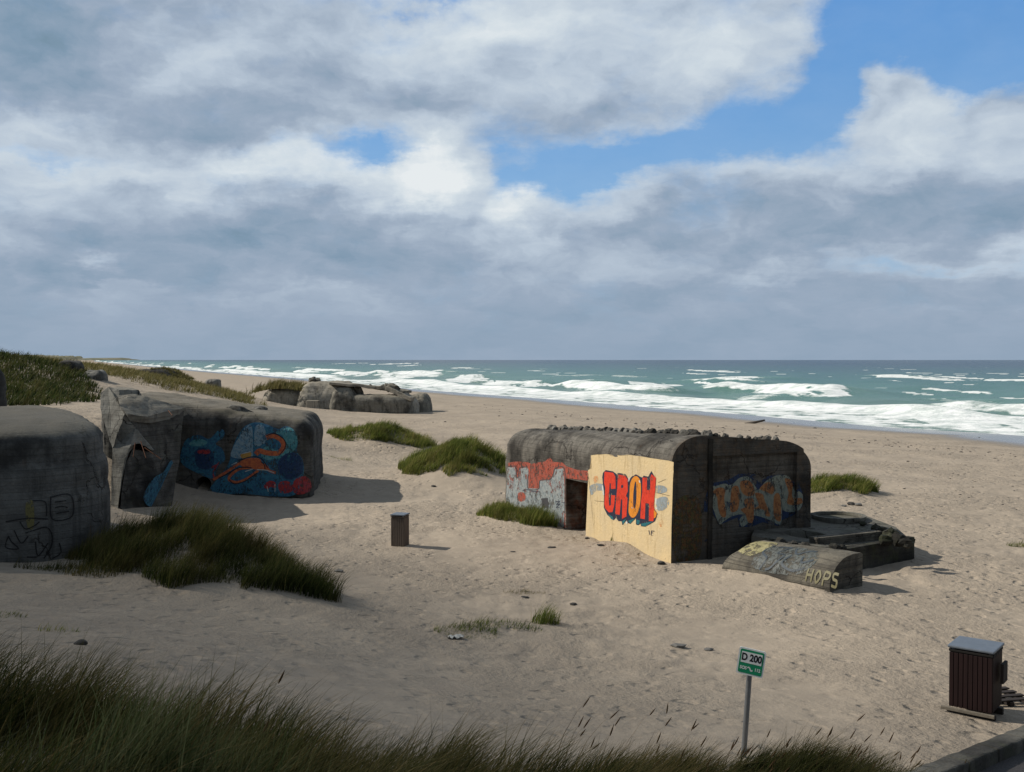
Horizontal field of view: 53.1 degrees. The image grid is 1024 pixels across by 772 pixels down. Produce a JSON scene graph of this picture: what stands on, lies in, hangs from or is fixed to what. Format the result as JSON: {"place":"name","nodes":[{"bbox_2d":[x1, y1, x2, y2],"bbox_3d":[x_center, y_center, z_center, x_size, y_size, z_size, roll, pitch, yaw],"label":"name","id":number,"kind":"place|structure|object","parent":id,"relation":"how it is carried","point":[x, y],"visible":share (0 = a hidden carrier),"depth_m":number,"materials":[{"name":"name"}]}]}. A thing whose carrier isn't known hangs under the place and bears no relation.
{"place":"outdoors","nodes":[
{"label":"outdoors","id":0,"kind":"place"},
{"bbox_2d":[77,358,137,359],"bbox_3d":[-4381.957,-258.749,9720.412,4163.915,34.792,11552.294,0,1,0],"label":"hills","id":1,"kind":"structure","parent":0,"point":[106,359],"depth_m":11958.55,"materials":[{"name":"green plant"}]},
{"bbox_2d":[0,355,1023,771],"bbox_3d":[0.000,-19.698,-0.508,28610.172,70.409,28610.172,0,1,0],"label":"beach","id":2,"kind":"structure","parent":0,"point":[872,651],"depth_m":24.38,"materials":[{"name":"beige sand"}]},
{"bbox_2d":[0,368,6,405],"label":"concrete bunker","id":3,"kind":"object","parent":2,"relation":"on","point":[3,388],"visible":0.63,"depth_m":47.02},
{"bbox_2d":[0,609,26,618],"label":"grass tuft","id":4,"kind":"object","parent":2,"relation":"on","point":[12,614],"visible":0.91,"depth_m":17.07,"materials":[{"name":"green plant"}]},
{"bbox_2d":[13,558,87,571],"bbox_3d":[-10.865,4.206,24.309,1.898,0.435,0.659,0,1,0],"label":"grass tuft","id":5,"kind":"object","parent":2,"relation":"on","point":[48,568],"visible":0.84,"depth_m":24.34,"materials":[{"name":"green plant"}]},
{"bbox_2d":[0,347,105,405],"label":"dune grass","id":6,"kind":"structure","parent":2,"relation":"on","point":[44,390],"depth_m":72.95,"materials":[{"name":"green plant"}]},
{"bbox_2d":[0,406,110,562],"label":"concrete bunker","id":7,"kind":"object","parent":2,"relation":"on","point":[55,496],"visible":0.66,"depth_m":25.87,"materials":[{"name":"grey concrete"}]},
{"bbox_2d":[38,623,86,634],"bbox_3d":[-6.761,3.639,15.373,0.701,0.268,0.423,0,1,0],"label":"grass tuft","id":8,"kind":"object","parent":2,"relation":"on","point":[56,629],"visible":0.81,"depth_m":15.45,"materials":[{"name":"green plant"}]},
{"bbox_2d":[58,360,83,371],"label":"concrete block","id":9,"kind":"structure","parent":2,"relation":"on","point":[75,364],"depth_m":84.32,"materials":[{"name":"grey concrete"}]},
{"bbox_2d":[73,639,87,644],"bbox_3d":[-5.630,3.357,13.382,0.194,0.099,0.144,0,1,0],"label":"stone","id":10,"kind":"object","parent":2,"relation":"on","point":[85,642],"visible":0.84,"depth_m":13.33,"materials":[{"name":"grey stone"}]},
{"bbox_2d":[83,370,107,380],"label":"concrete block","id":11,"kind":"structure","parent":2,"relation":"on","point":[101,375],"depth_m":82.44,"materials":[{"name":"grey concrete"}]},
{"bbox_2d":[55,538,145,577],"bbox_3d":[-9.746,4.045,24.410,2.198,0.831,1.810,0,1,0],"label":"grass tuft","id":12,"kind":"object","parent":2,"relation":"on","point":[85,563],"visible":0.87,"depth_m":24.16,"materials":[{"name":"green plant"}]},
{"bbox_2d":[5,352,266,405],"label":"dune grass","id":13,"kind":"structure","parent":2,"relation":"on","point":[172,381],"depth_m":112.70,"materials":[{"name":"green plant"}]},
{"bbox_2d":[140,365,195,379],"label":"bunker","id":14,"kind":"object","parent":2,"relation":"on","point":[169,371],"visible":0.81,"depth_m":127.48,"materials":[{"name":"concrete"}]},
{"bbox_2d":[62,495,359,602],"bbox_3d":[-7.920,3.967,26.004,9.088,2.432,5.105,1,2,42],"label":"marram mound","id":15,"kind":"object","parent":2,"relation":"on","point":[280,570],"visible":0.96,"depth_m":24.80,"materials":[{"name":"green plant"}]},
{"bbox_2d":[100,387,323,508],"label":"concrete bunker","id":16,"kind":"object","parent":2,"relation":"on","point":[157,446],"visible":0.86,"depth_m":46.25},
{"bbox_2d":[205,378,220,387],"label":"concrete block","id":17,"kind":"structure","parent":2,"relation":"on","point":[212,381],"depth_m":130.23,"materials":[{"name":"grey concrete"}]},
{"bbox_2d":[245,377,432,413],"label":"bunker ruin","id":18,"kind":"object","parent":2,"relation":"on","point":[317,393],"visible":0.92,"depth_m":125.61,"materials":[{"name":"concrete"}]},
{"bbox_2d":[326,417,440,447],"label":"marram mound","id":19,"kind":"object","parent":2,"relation":"on","point":[379,430],"visible":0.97,"depth_m":73.94,"materials":[{"name":"green plant"}]},
{"bbox_2d":[390,512,409,546],"bbox_3d":[-3.816,4.894,34.909,0.520,1.102,0.550,0,2,16],"label":"litter bin","id":20,"kind":"object","parent":2,"relation":"on","point":[399,529],"visible":1,"depth_m":34.68,"materials":[{"name":"brown wood"}]},
{"bbox_2d":[398,433,506,476],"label":"marram mound","id":21,"kind":"object","parent":2,"relation":"on","point":[458,452],"visible":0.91,"depth_m":54.15,"materials":[{"name":"green plant"}]},
{"bbox_2d":[448,634,463,638],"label":"paper litter","id":22,"kind":"object","parent":2,"relation":"on","point":[457,636],"visible":1,"depth_m":22.33,"materials":[{"name":"paper"}]},
{"bbox_2d":[434,619,499,639],"bbox_3d":[-0.944,5.399,22.834,1.624,0.428,0.936,0,1,0],"label":"grass tuft","id":23,"kind":"object","parent":2,"relation":"on","point":[467,625],"visible":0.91,"depth_m":22.97,"materials":[{"name":"green plant"}]},
{"bbox_2d":[0,620,942,771],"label":"dune grass","id":24,"kind":"structure","parent":2,"relation":"on","point":[450,759],"depth_m":7.57,"materials":[{"name":"green plant"}]},
{"bbox_2d":[471,614,542,631],"bbox_3d":[-0.082,5.433,23.504,1.696,0.426,0.708,0,1,0],"label":"grass tuft","id":25,"kind":"object","parent":2,"relation":"on","point":[488,620],"visible":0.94,"depth_m":23.52,"materials":[{"name":"green plant"}]},
{"bbox_2d":[476,498,560,527],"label":"grass tuft","id":26,"kind":"object","parent":2,"relation":"on","point":[505,511],"visible":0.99,"depth_m":40.01,"materials":[{"name":"green plant"}]},
{"bbox_2d":[506,587,544,594],"bbox_3d":[0.383,5.711,28.483,1.247,0.207,0.504,0,1,0],"label":"grass tuft","id":27,"kind":"object","parent":2,"relation":"on","point":[520,591],"visible":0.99,"depth_m":28.52,"materials":[{"name":"green plant"}]},
{"bbox_2d":[532,601,563,624],"bbox_3d":[0.979,5.474,24.887,1.063,0.682,1.013,1,2,22],"label":"grass tuft","id":28,"kind":"object","parent":2,"relation":"on","point":[546,617],"visible":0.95,"depth_m":24.70,"materials":[{"name":"green plant"}]},
{"bbox_2d":[151,670,966,771],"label":"grass seed heads","id":29,"kind":"object","parent":2,"relation":"on","point":[733,744],"depth_m":11.05,"materials":[{"name":"brown plant"}]},
{"bbox_2d":[505,425,810,562],"bbox_3d":[4.932,3.899,39.694,5.837,5.256,12.921,-1,2,-26],"label":"concrete bunker","id":30,"kind":"object","parent":2,"relation":"on","point":[669,495],"visible":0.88,"depth_m":34.64,"materials":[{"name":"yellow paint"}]},
{"bbox_2d":[565,479,587,529],"bbox_3d":[2.753,4.757,39.371,1.570,2.459,0.067,-1,2,-26],"label":"doorway","id":31,"kind":"structure","parent":30,"relation":"in","point":[575,491],"depth_m":39.17,"materials":[{"name":"brown metal"}]},
{"bbox_2d":[657,561,665,564],"bbox_3d":[4.766,5.652,32.657,0.274,0.132,0.207,0,1,0],"label":"stone","id":32,"kind":"object","parent":2,"relation":"on","point":[661,563],"visible":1,"depth_m":32.58,"materials":[{"name":"grey stone"}]},
{"bbox_2d":[670,643,686,647],"bbox_3d":[3.678,5.728,22.563,0.270,0.121,0.309,-1,2,-38],"label":"stone","id":33,"kind":"object","parent":2,"relation":"on","point":[677,645],"visible":1,"depth_m":22.49,"materials":[{"name":"white stone"}]},
{"bbox_2d":[363,404,1016,512],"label":"pebbles","id":34,"kind":"object","parent":2,"relation":"on","point":[822,437],"visible":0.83,"depth_m":89.64,"materials":[{"name":"stone"}]},
{"bbox_2d":[736,646,765,757],"bbox_3d":[3.120,4.205,13.352,0.382,1.630,0.122,1,2,20],"label":"beach sign","id":35,"kind":"object","parent":2,"relation":"on","point":[750,662],"visible":0.99,"depth_m":13.31,"materials":[{"name":"metal"}]},
{"bbox_2d":[744,419,764,423],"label":"driftwood log","id":36,"kind":"object","parent":2,"relation":"on","point":[757,421],"visible":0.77,"depth_m":121.29,"materials":[{"name":"wood"}]},
{"bbox_2d":[722,511,915,591],"bbox_3d":[10.456,5.455,33.330,5.113,1.774,10.078,1,2,33],"label":"gun emplacement","id":37,"kind":"object","parent":2,"relation":"on","point":[829,551],"visible":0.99,"depth_m":31.46,"materials":[{"name":"concrete"}]},
{"bbox_2d":[811,471,883,494],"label":"marram mound","id":38,"kind":"object","parent":2,"relation":"on","point":[863,484],"visible":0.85,"depth_m":49.41,"materials":[{"name":"green plant"}]},
{"bbox_2d":[941,636,1007,720],"bbox_3d":[8.013,5.081,17.717,0.915,1.248,0.802,1,2,38],"label":"litter bin","id":39,"kind":"object","parent":2,"relation":"on","point":[978,673],"visible":0.99,"depth_m":17.48,"materials":[{"name":"red wood"}]},
{"bbox_2d":[1002,686,1023,706],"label":"wooden pallet","id":40,"kind":"object","parent":2,"relation":"on","point":[1014,695],"visible":0.31,"depth_m":18.51,"materials":[{"name":"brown wood"}]},
{"bbox_2d":[1006,540,1023,546],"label":"grass tuft","id":41,"kind":"object","parent":2,"relation":"on","point":[1019,543],"visible":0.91,"depth_m":36.45,"materials":[{"name":"green plant"}]},
{"bbox_2d":[0,0,1023,359],"label":"sky","id":42,"kind":"structure","parent":0,"point":[180,179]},
{"bbox_2d":[96,360,1023,435],"bbox_3d":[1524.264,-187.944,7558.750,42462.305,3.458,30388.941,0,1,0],"label":"sea","id":43,"kind":"structure","parent":0,"point":[980,396],"depth_m":336.04,"materials":[{"name":"liquid"}]},
{"bbox_2d":[979,750,1023,771],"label":"road","id":44,"kind":"structure","parent":0,"point":[1014,763],"depth_m":11.98,"materials":[{"name":"grey asphalt"}]},
{"bbox_2d":[908,726,1023,771],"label":"kerb","id":45,"kind":"structure","parent":44,"relation":"on","point":[992,751],"depth_m":11.85,"materials":[{"name":"concrete"}]}
]}

